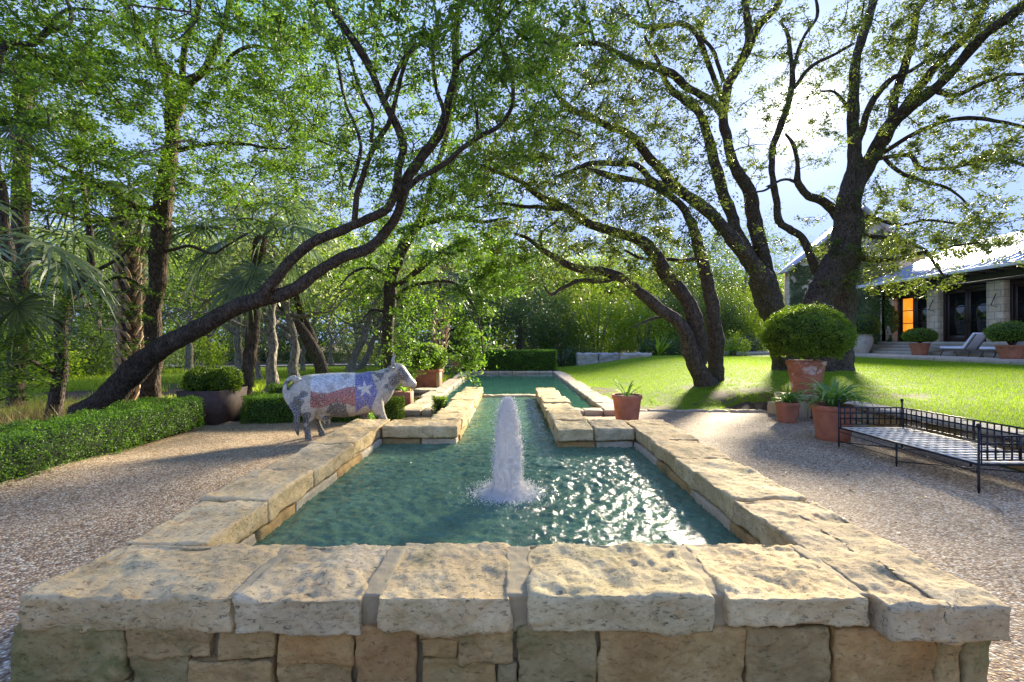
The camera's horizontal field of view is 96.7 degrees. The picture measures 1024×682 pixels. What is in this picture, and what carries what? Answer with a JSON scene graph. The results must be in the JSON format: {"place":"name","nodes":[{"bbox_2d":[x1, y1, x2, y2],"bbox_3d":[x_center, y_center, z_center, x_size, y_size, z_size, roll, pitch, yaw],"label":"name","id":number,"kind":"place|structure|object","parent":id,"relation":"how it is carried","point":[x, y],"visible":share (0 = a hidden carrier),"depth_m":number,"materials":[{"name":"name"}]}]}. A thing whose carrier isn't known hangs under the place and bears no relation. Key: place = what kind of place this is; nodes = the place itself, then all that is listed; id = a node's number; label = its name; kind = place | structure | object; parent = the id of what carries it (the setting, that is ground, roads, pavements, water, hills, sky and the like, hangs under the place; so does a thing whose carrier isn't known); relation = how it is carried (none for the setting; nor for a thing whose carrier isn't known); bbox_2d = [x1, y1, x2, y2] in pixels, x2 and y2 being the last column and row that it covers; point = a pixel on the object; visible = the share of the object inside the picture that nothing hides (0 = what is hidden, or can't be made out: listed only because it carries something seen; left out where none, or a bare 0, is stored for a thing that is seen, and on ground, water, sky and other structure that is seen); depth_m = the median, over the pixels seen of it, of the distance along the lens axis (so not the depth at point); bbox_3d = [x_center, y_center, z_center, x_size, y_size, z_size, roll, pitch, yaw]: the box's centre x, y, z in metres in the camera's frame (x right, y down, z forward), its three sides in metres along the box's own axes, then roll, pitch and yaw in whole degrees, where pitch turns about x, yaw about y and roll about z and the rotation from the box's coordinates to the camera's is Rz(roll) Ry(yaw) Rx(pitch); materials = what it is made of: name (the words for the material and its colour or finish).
{"place":"outdoors","nodes":[
{"label":"outdoors","id":0,"kind":"place"},
{"bbox_2d":[0,392,175,433],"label":"dry grass","id":1,"kind":"structure","parent":0,"point":[35,414],"depth_m":10.38,"materials":[{"name":"green plant"}]},
{"bbox_2d":[0,366,451,415],"bbox_3d":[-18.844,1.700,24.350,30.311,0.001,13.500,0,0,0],"label":"lawn","id":2,"kind":"structure","parent":0,"point":[277,368],"depth_m":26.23,"materials":[{"name":"green plant"}]},
{"bbox_2d":[1,315,94,379],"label":"woodland shrub","id":3,"kind":"object","parent":2,"relation":"on","point":[70,354],"visible":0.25,"depth_m":20.08,"materials":[{"name":"green plant"}]},
{"bbox_2d":[0,215,105,342],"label":"woodland tree","id":4,"kind":"object","parent":2,"relation":"on","point":[4,271],"visible":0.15,"depth_m":21.95,"materials":[{"name":"green plant"}]},
{"bbox_2d":[42,314,117,376],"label":"woodland shrub","id":5,"kind":"object","parent":2,"relation":"on","point":[104,354],"visible":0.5,"depth_m":21.84,"materials":[{"name":"green plant"}]},
{"bbox_2d":[0,219,179,371],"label":"woodland tree","id":6,"kind":"object","parent":2,"relation":"on","point":[89,301],"visible":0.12,"depth_m":24.11,"materials":[{"name":"green plant"}]},
{"bbox_2d":[98,322,204,369],"bbox_3d":[-20.945,0.030,26.027,6.448,3.555,3.648,0,0,0],"label":"woodland shrub","id":7,"kind":"object","parent":2,"relation":"on","point":[182,362],"visible":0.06,"depth_m":26.13,"materials":[{"name":"green plant"}]},
{"bbox_2d":[107,230,219,371],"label":"woodland tree","id":8,"kind":"object","parent":2,"relation":"on","point":[189,350],"visible":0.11,"depth_m":25.29,"materials":[{"name":"green plant"}]},
{"bbox_2d":[165,244,322,378],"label":"woodland tree","id":9,"kind":"object","parent":2,"relation":"on","point":[257,366],"visible":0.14,"depth_m":19.79,"materials":[{"name":"green plant"}]},
{"bbox_2d":[167,229,323,370],"bbox_3d":[-13.511,-2.225,23.500,6.528,8.029,7.256,0,0,44],"label":"woodland tree","id":10,"kind":"object","parent":2,"relation":"on","point":[238,357],"visible":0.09,"depth_m":23.36,"materials":[{"name":"green plant"}]},
{"bbox_2d":[152,35,396,373],"bbox_3d":[-9.617,-4.747,18.358,9.738,14.362,7.548,0,0,0],"label":"oak tree","id":11,"kind":"object","parent":2,"relation":"on","point":[307,333],"visible":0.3,"depth_m":18.34,"materials":[{"name":"green plant"}]},
{"bbox_2d":[189,216,364,382],"bbox_3d":[-9.233,-1.603,18.347,6.286,6.918,7.270,0,0,-15],"label":"woodland tree","id":12,"kind":"object","parent":2,"relation":"on","point":[292,365],"visible":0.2,"depth_m":18.52,"materials":[{"name":"green plant"}]},
{"bbox_2d":[264,241,360,372],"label":"woodland tree","id":13,"kind":"object","parent":2,"relation":"on","point":[302,361],"visible":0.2,"depth_m":24.40,"materials":[{"name":"green plant"}]},
{"bbox_2d":[313,237,436,371],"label":"woodland tree","id":14,"kind":"object","parent":2,"relation":"on","point":[352,362],"visible":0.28,"depth_m":25.37,"materials":[{"name":"green plant"}]},
{"bbox_2d":[328,241,422,365],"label":"woodland tree","id":15,"kind":"object","parent":2,"relation":"on","point":[379,347],"visible":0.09,"depth_m":30.47,"materials":[{"name":"green plant"}]},
{"bbox_2d":[343,237,457,369],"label":"woodland tree","id":16,"kind":"object","parent":2,"relation":"on","point":[367,355],"visible":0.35,"depth_m":26.61,"materials":[{"name":"green plant"}]},
{"bbox_2d":[0,411,1023,681],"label":"gravel court","id":17,"kind":"object","parent":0,"point":[44,535],"visible":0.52,"depth_m":5.04,"materials":[{"name":"beige gravel"}]},
{"bbox_2d":[176,365,247,424],"bbox_3d":[-6.783,1.180,10.300,1.321,1.280,1.100,0,0,0],"label":"steel planter","id":18,"kind":"object","parent":17,"relation":"on","point":[220,391],"visible":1,"depth_m":10.06,"materials":[{"name":"metal"}]},
{"bbox_2d":[282,355,416,440],"bbox_3d":[-3.032,1.050,8.671,2.392,1.567,0.718,0,0,-19],"label":"cow statue","id":19,"kind":"object","parent":17,"relation":"on","point":[316,399],"visible":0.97,"depth_m":8.36,"materials":[{"name":"tile"}]},
{"bbox_2d":[374,395,405,420],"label":"clipped bush","id":20,"kind":"object","parent":17,"relation":"on","point":[394,408],"visible":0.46,"depth_m":9.79,"materials":[{"name":"green plant"}]},
{"bbox_2d":[4,415,1014,595],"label":"fallen leaves","id":21,"kind":"object","parent":17,"relation":"on","point":[850,490],"visible":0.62,"depth_m":5.17,"materials":[{"name":"brown plant"}]},
{"bbox_2d":[10,387,1011,681],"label":"fountain basin","id":22,"kind":"object","parent":17,"relation":"on","point":[796,587],"visible":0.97,"depth_m":2.16,"materials":[{"name":"stone"}]},
{"bbox_2d":[252,397,745,546],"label":"fountain water","id":23,"kind":"structure","parent":22,"relation":"in","point":[394,494],"depth_m":4.11,"materials":[{"name":"teal liquid"}]},
{"bbox_2d":[457,396,553,511],"bbox_3d":[-0.021,1.008,4.316,1.082,0.958,1.033,0,0,0],"label":"fountain jet","id":24,"kind":"object","parent":23,"relation":"on","point":[506,482],"visible":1,"depth_m":4.26,"materials":[{"name":"white liquid"}]},
{"bbox_2d":[612,380,645,420],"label":"potted plant","id":25,"kind":"object","parent":17,"relation":"on","point":[627,404],"visible":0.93,"depth_m":9.41,"materials":[{"name":"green plant"}]},
{"bbox_2d":[766,386,809,423],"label":"potted plant","id":26,"kind":"object","parent":17,"relation":"on","point":[787,404],"visible":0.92,"depth_m":9.32,"materials":[{"name":"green plant"}]},
{"bbox_2d":[795,377,877,441],"bbox_3d":[5.483,1.133,7.790,1.203,1.114,1.081,0,0,29],"label":"potted plant","id":27,"kind":"object","parent":17,"relation":"on","point":[825,415],"visible":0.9,"depth_m":7.66,"materials":[{"name":"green plant"}]},
{"bbox_2d":[837,399,1023,492],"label":"daybed","id":28,"kind":"object","parent":17,"relation":"on","point":[933,440],"visible":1,"depth_m":6.09,"materials":[{"name":"black metal"}]},
{"bbox_2d":[0,342,1023,471],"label":"ground","id":29,"kind":"structure","parent":0,"point":[172,389],"depth_m":16.33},
{"bbox_2d":[6,241,106,344],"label":"tree","id":30,"kind":"object","parent":29,"relation":"on","point":[48,293],"visible":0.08,"depth_m":46.16,"materials":[{"name":"green plant"}]},
{"bbox_2d":[0,39,126,407],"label":"tree","id":31,"kind":"object","parent":29,"relation":"on","point":[24,216],"visible":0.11,"depth_m":11.69,"materials":[{"name":"green plant"}]},
{"bbox_2d":[0,200,129,363],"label":"fan palm","id":32,"kind":"object","parent":29,"relation":"on","point":[11,310],"visible":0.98,"depth_m":8.37,"materials":[{"name":"green plant"}]},
{"bbox_2d":[0,193,147,340],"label":"tree","id":33,"kind":"object","parent":29,"relation":"on","point":[69,225],"visible":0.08,"depth_m":51.65,"materials":[{"name":"green plant"}]},
{"bbox_2d":[0,0,205,419],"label":"slim tree","id":34,"kind":"object","parent":29,"relation":"on","point":[59,371],"visible":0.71,"depth_m":9.07,"materials":[{"name":"green plant"}]},
{"bbox_2d":[0,394,206,483],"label":"clipped hedge","id":35,"kind":"object","parent":29,"relation":"on","point":[42,446],"visible":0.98,"depth_m":6.71,"materials":[{"name":"green plant"}]},
{"bbox_2d":[32,140,217,402],"bbox_3d":[-10.285,-1.880,12.309,4.378,7.373,3.869,0,0,33],"label":"fan palm","id":36,"kind":"object","parent":29,"relation":"on","point":[131,331],"visible":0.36,"depth_m":12.01,"materials":[{"name":"green plant"}]},
{"bbox_2d":[52,239,200,339],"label":"tree","id":37,"kind":"object","parent":29,"relation":"on","point":[166,319],"visible":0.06,"depth_m":44.84,"materials":[{"name":"green plant"}]},
{"bbox_2d":[162,314,231,367],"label":"woodland shrub","id":38,"kind":"object","parent":29,"relation":"on","point":[215,356],"visible":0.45,"depth_m":29.90,"materials":[{"name":"green plant"}]},
{"bbox_2d":[0,0,414,402],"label":"elm tree","id":39,"kind":"object","parent":29,"relation":"on","point":[173,105],"visible":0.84,"depth_m":8.89,"materials":[{"name":"green plant"}]},
{"bbox_2d":[173,310,258,362],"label":"woodland shrub","id":40,"kind":"object","parent":29,"relation":"on","point":[223,339],"visible":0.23,"depth_m":35.72,"materials":[{"name":"green plant"}]},
{"bbox_2d":[165,198,335,400],"bbox_3d":[-6.667,-0.911,12.031,4.436,5.272,3.681,0,0,0],"label":"fan palm","id":41,"kind":"object","parent":29,"relation":"on","point":[255,278],"visible":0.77,"depth_m":11.81,"materials":[{"name":"green plant"}]},
{"bbox_2d":[171,174,356,392],"bbox_3d":[-8.356,-1.882,15.690,6.042,7.501,6.143,0,0,-22],"label":"woodland tree","id":42,"kind":"object","parent":29,"relation":"on","point":[272,376],"visible":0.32,"depth_m":15.49,"materials":[{"name":"green plant"}]},
{"bbox_2d":[219,322,309,362],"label":"woodland shrub","id":43,"kind":"object","parent":29,"relation":"on","point":[263,358],"visible":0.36,"depth_m":36.65,"materials":[{"name":"green plant"}]},
{"bbox_2d":[238,391,373,423],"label":"clipped hedge","id":44,"kind":"object","parent":29,"relation":"on","point":[263,407],"visible":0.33,"depth_m":10.06,"materials":[{"name":"green plant"}]},
{"bbox_2d":[266,319,348,362],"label":"woodland shrub","id":45,"kind":"object","parent":29,"relation":"on","point":[308,359],"visible":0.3,"depth_m":37.72,"materials":[{"name":"green plant"}]},
{"bbox_2d":[267,199,375,351],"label":"tree","id":46,"kind":"object","parent":29,"relation":"on","point":[320,315],"visible":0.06,"depth_m":52.09,"materials":[{"name":"green plant"}]},
{"bbox_2d":[290,261,370,365],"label":"woodland tree","id":47,"kind":"object","parent":29,"relation":"on","point":[331,361],"visible":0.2,"depth_m":32.12,"materials":[{"name":"green plant"}]},
{"bbox_2d":[311,320,381,361],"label":"woodland shrub","id":48,"kind":"object","parent":29,"relation":"on","point":[342,342],"visible":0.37,"depth_m":37.68,"materials":[{"name":"green plant"}]},
{"bbox_2d":[67,0,662,419],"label":"leaning tree","id":49,"kind":"object","parent":29,"relation":"on","point":[129,376],"visible":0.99,"depth_m":7.80,"materials":[{"name":"green plant"}]},
{"bbox_2d":[0,207,783,350],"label":"distant wood","id":50,"kind":"object","parent":29,"relation":"on","point":[509,339],"depth_m":65.53,"materials":[{"name":"green plant"}]},
{"bbox_2d":[268,74,556,395],"bbox_3d":[-2.583,-2.658,12.599,7.789,9.380,5.158,0,0,8],"label":"drooping elm","id":51,"kind":"object","parent":29,"relation":"on","point":[390,275],"visible":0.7,"depth_m":12.29,"materials":[{"name":"green plant"}]},
{"bbox_2d":[393,320,451,363],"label":"woodland shrub","id":52,"kind":"object","parent":29,"relation":"on","point":[420,337],"visible":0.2,"depth_m":32.87,"materials":[{"name":"green plant"}]},
{"bbox_2d":[409,342,447,387],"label":"potted boxwood","id":53,"kind":"object","parent":29,"relation":"on","point":[431,377],"visible":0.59,"depth_m":15.80,"materials":[{"name":"plant"}]},
{"bbox_2d":[378,199,490,344],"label":"tree","id":54,"kind":"object","parent":29,"relation":"on","point":[445,242],"visible":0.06,"depth_m":51.29,"materials":[{"name":"green plant"}]},
{"bbox_2d":[404,233,493,377],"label":"tree","id":55,"kind":"object","parent":29,"relation":"on","point":[450,275],"visible":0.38,"depth_m":18.17,"materials":[{"name":"green plant"}]},
{"bbox_2d":[446,332,467,371],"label":"potted topiary","id":56,"kind":"object","parent":29,"relation":"on","point":[456,341],"visible":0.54,"depth_m":23.61,"materials":[{"name":"plant"}]},
{"bbox_2d":[413,274,510,365],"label":"evergreen tree","id":57,"kind":"object","parent":29,"relation":"on","point":[472,312],"visible":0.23,"depth_m":30.25,"materials":[{"name":"green plant"}]},
{"bbox_2d":[404,371,614,416],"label":"reflecting pool","id":58,"kind":"structure","parent":29,"relation":"on","point":[422,405],"depth_m":13.08,"materials":[{"name":"beige stone"}]},
{"bbox_2d":[444,374,596,408],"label":"pool water","id":59,"kind":"structure","parent":58,"relation":"in","point":[493,384],"depth_m":17.08,"materials":[{"name":"teal liquid"}]},
{"bbox_2d":[462,349,557,370],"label":"clipped hedge","id":60,"kind":"object","parent":29,"relation":"on","point":[528,360],"visible":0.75,"depth_m":23.90,"materials":[{"name":"green plant"}]},
{"bbox_2d":[461,226,584,348],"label":"tree","id":61,"kind":"object","parent":29,"relation":"on","point":[513,298],"visible":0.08,"depth_m":45.57,"materials":[{"name":"green plant"}]},
{"bbox_2d":[470,265,577,349],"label":"evergreen tree","id":62,"kind":"object","parent":29,"relation":"on","point":[518,317],"visible":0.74,"depth_m":29.07,"materials":[{"name":"green plant"}]},
{"bbox_2d":[478,238,595,348],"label":"garden tree","id":63,"kind":"object","parent":29,"relation":"on","point":[550,274],"visible":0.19,"depth_m":36.99,"materials":[{"name":"green plant"}]},
{"bbox_2d":[523,286,595,363],"bbox_3d":[3.135,-1.180,31.464,4.594,5.655,4.546,0,0,43],"label":"tall shrub","id":64,"kind":"object","parent":29,"relation":"on","point":[556,341],"visible":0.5,"depth_m":31.09,"materials":[{"name":"green plant"}]},
{"bbox_2d":[502,182,626,345],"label":"tree","id":65,"kind":"object","parent":29,"relation":"on","point":[537,232],"visible":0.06,"depth_m":51.00,"materials":[{"name":"green plant"}]},
{"bbox_2d":[541,241,659,348],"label":"garden tree","id":66,"kind":"object","parent":29,"relation":"on","point":[586,284],"visible":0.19,"depth_m":37.64,"materials":[{"name":"green plant"}]},
{"bbox_2d":[562,282,639,352],"bbox_3d":[6.172,-1.695,31.909,5.305,6.021,3.905,0,0,23],"label":"tall shrub","id":67,"kind":"object","parent":29,"relation":"on","point":[596,343],"visible":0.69,"depth_m":31.66,"materials":[{"name":"green plant"}]},
{"bbox_2d":[575,352,651,364],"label":"boulder wall","id":68,"kind":"structure","parent":29,"relation":"on","point":[587,358],"depth_m":28.06,"materials":[{"name":"grey stone"}]},
{"bbox_2d":[601,264,678,353],"bbox_3d":[9.416,-2.263,32.039,6.319,6.471,3.766,0,0,0],"label":"tall shrub","id":69,"kind":"object","parent":29,"relation":"on","point":[652,325],"visible":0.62,"depth_m":31.57,"materials":[{"name":"green plant"}]},
{"bbox_2d":[586,234,702,347],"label":"garden tree","id":70,"kind":"object","parent":29,"relation":"on","point":[666,291],"visible":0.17,"depth_m":38.20,"materials":[{"name":"green plant"}]},
{"bbox_2d":[648,281,723,351],"bbox_3d":[12.484,-1.691,33.041,6.188,5.309,3.494,0,0,0],"label":"tall shrub","id":71,"kind":"object","parent":29,"relation":"on","point":[675,306],"visible":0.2,"depth_m":32.76,"materials":[{"name":"green plant"}]},
{"bbox_2d":[642,226,750,321],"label":"garden tree","id":72,"kind":"object","parent":29,"relation":"on","point":[718,274],"visible":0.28,"depth_m":40.57,"materials":[{"name":"green plant"}]},
{"bbox_2d":[640,409,766,412],"bbox_3d":[4.369,1.697,10.904,3.445,0.149,0.256,0,0,0],"label":"lawn edging","id":73,"kind":"object","parent":29,"relation":"on","point":[718,410],"visible":0.45,"depth_m":10.87,"materials":[{"name":"beige stone"}]},
{"bbox_2d":[697,284,757,350],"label":"tall shrub","id":74,"kind":"object","parent":29,"relation":"on","point":[726,326],"visible":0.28,"depth_m":33.47,"materials":[{"name":"green plant"}]},
{"bbox_2d":[720,280,767,350],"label":"tall shrub","id":75,"kind":"object","parent":29,"relation":"on","point":[756,320],"visible":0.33,"depth_m":35.02,"materials":[{"name":"green plant"}]},
{"bbox_2d":[690,202,801,318],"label":"garden tree","id":76,"kind":"object","parent":29,"relation":"on","point":[778,267],"visible":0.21,"depth_m":45.11,"materials":[{"name":"green plant"}]},
{"bbox_2d":[777,206,926,307],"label":"gabled wing","id":77,"kind":"structure","parent":29,"relation":"on","point":[799,257],"depth_m":33.00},
{"bbox_2d":[789,211,899,305],"bbox_3d":[24.044,-4.328,32.836,8.055,10.197,0.415,0,0,0],"label":"ivy","id":78,"kind":"object","parent":77,"relation":"attached to","point":[793,292],"visible":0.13,"depth_m":32.92,"materials":[{"name":"green plant"}]},
{"bbox_2d":[724,351,1023,364],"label":"terrace","id":79,"kind":"structure","parent":29,"relation":"on","point":[989,360],"depth_m":21.00,"materials":[{"name":"stone"}]},
{"bbox_2d":[853,314,882,352],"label":"potted boxwood","id":80,"kind":"object","parent":79,"relation":"on","point":[867,327],"visible":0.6,"depth_m":26.46,"materials":[{"name":"green plant"}]},
{"bbox_2d":[858,288,879,344],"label":"garden wall","id":81,"kind":"structure","parent":79,"relation":"on","point":[870,308],"depth_m":28.30,"materials":[{"name":"stone"}]},
{"bbox_2d":[856,288,879,343],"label":"ivy","id":82,"kind":"object","parent":81,"relation":"attached to","point":[866,309],"visible":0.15,"depth_m":28.86,"materials":[{"name":"green plant"}]},
{"bbox_2d":[901,327,939,354],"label":"potted boxwood","id":83,"kind":"object","parent":79,"relation":"on","point":[919,336],"visible":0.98,"depth_m":22.69,"materials":[{"name":"plant"}]},
{"bbox_2d":[940,333,994,356],"bbox_3d":[20.900,0.176,20.899,0.670,1.101,2.041,0,0,0],"label":"sun lounger","id":84,"kind":"object","parent":79,"relation":"on","point":[974,341],"visible":0.76,"depth_m":20.60,"materials":[{"name":"grey wood"}]},
{"bbox_2d":[982,320,1023,358],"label":"potted boxwood","id":85,"kind":"object","parent":79,"relation":"on","point":[1009,331],"visible":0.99,"depth_m":17.96,"materials":[{"name":"plant"}]},
{"bbox_2d":[767,392,1023,470],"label":"retaining wall","id":86,"kind":"structure","parent":29,"relation":"on","point":[771,407],"depth_m":7.36,"materials":[{"name":"beige stone"}]},
{"bbox_2d":[758,301,860,394],"bbox_3d":[6.591,0.141,10.228,1.898,2.078,1.932,0,0,0],"label":"potted boxwood","id":87,"kind":"object","parent":86,"relation":"on","point":[805,330],"visible":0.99,"depth_m":9.83,"materials":[{"name":"plant"}]},
{"bbox_2d":[856,231,1023,357],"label":"stone house","id":88,"kind":"structure","parent":29,"relation":"on","point":[980,298],"depth_m":23.11,"materials":[{"name":"stone"}]},
{"bbox_2d":[867,281,899,344],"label":"ivy","id":89,"kind":"object","parent":88,"relation":"attached to","point":[891,315],"visible":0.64,"depth_m":27.16,"materials":[{"name":"green plant"}]},
{"bbox_2d":[901,295,914,340],"bbox_3d":[22.857,-1.292,26.290,0.115,2.605,0.970,0,0,0],"label":"door","id":90,"kind":"structure","parent":88,"relation":"in","point":[907,302],"depth_m":26.33,"materials":[{"name":"orange glass"}]},
{"bbox_2d":[915,294,926,327],"bbox_3d":[22.857,-1.292,25.310,0.115,2.605,0.970,0,0,0],"label":"door","id":91,"kind":"structure","parent":88,"relation":"in","point":[920,304],"depth_m":25.45,"materials":[{"name":"black glass"}]},
{"bbox_2d":[947,289,967,340],"bbox_3d":[22.857,-1.292,23.392,0.115,2.605,1.105,0,0,0],"label":"door","id":92,"kind":"structure","parent":88,"relation":"in","point":[957,301],"depth_m":23.37,"materials":[{"name":"black glass"}]},
{"bbox_2d":[968,287,985,340],"bbox_3d":[22.857,-1.292,22.277,0.115,2.605,1.105,0,0,0],"label":"door","id":93,"kind":"structure","parent":88,"relation":"in","point":[977,296],"depth_m":22.42,"materials":[{"name":"black glass"}]},
{"bbox_2d":[1014,283,1023,322],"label":"door","id":94,"kind":"structure","parent":88,"relation":"in","point":[1018,288],"depth_m":20.52,"materials":[{"name":"black glass"}]},
{"bbox_2d":[0,0,1023,342],"label":"sky","id":95,"kind":"structure","parent":0,"point":[821,177],"materials":[{"name":"blue"}]},
{"bbox_2d":[557,355,1023,429],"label":"lawn","id":96,"kind":"structure","parent":0,"point":[721,395],"depth_m":12.19,"materials":[{"name":"green plant"}]},
{"bbox_2d":[549,336,576,366],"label":"shrub","id":97,"kind":"object","parent":96,"relation":"on","point":[565,357],"visible":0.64,"depth_m":28.45,"materials":[{"name":"green plant"}]},
{"bbox_2d":[414,95,795,386],"bbox_3d":[2.446,-1.887,10.979,9.383,6.955,6.802,0,0,0],"label":"live oak","id":98,"kind":"object","parent":96,"relation":"on","point":[700,348],"visible":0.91,"depth_m":11.53,"materials":[{"name":"green plant"}]},
{"bbox_2d":[459,0,813,370],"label":"live oak","id":99,"kind":"object","parent":96,"relation":"on","point":[767,294],"visible":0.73,"depth_m":11.21,"materials":[{"name":"green plant"}]},
{"bbox_2d":[637,333,681,354],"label":"shrub","id":100,"kind":"object","parent":96,"relation":"on","point":[672,350],"visible":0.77,"depth_m":29.45,"materials":[{"name":"green plant"}]},
{"bbox_2d":[724,330,754,355],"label":"ball shrub","id":101,"kind":"object","parent":96,"relation":"on","point":[732,347],"visible":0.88,"depth_m":28.57,"materials":[{"name":"green plant"}]},
{"bbox_2d":[724,0,1023,371],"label":"live oak","id":102,"kind":"object","parent":96,"relation":"on","point":[836,273],"visible":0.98,"depth_m":12.51,"materials":[{"name":"green plant"}]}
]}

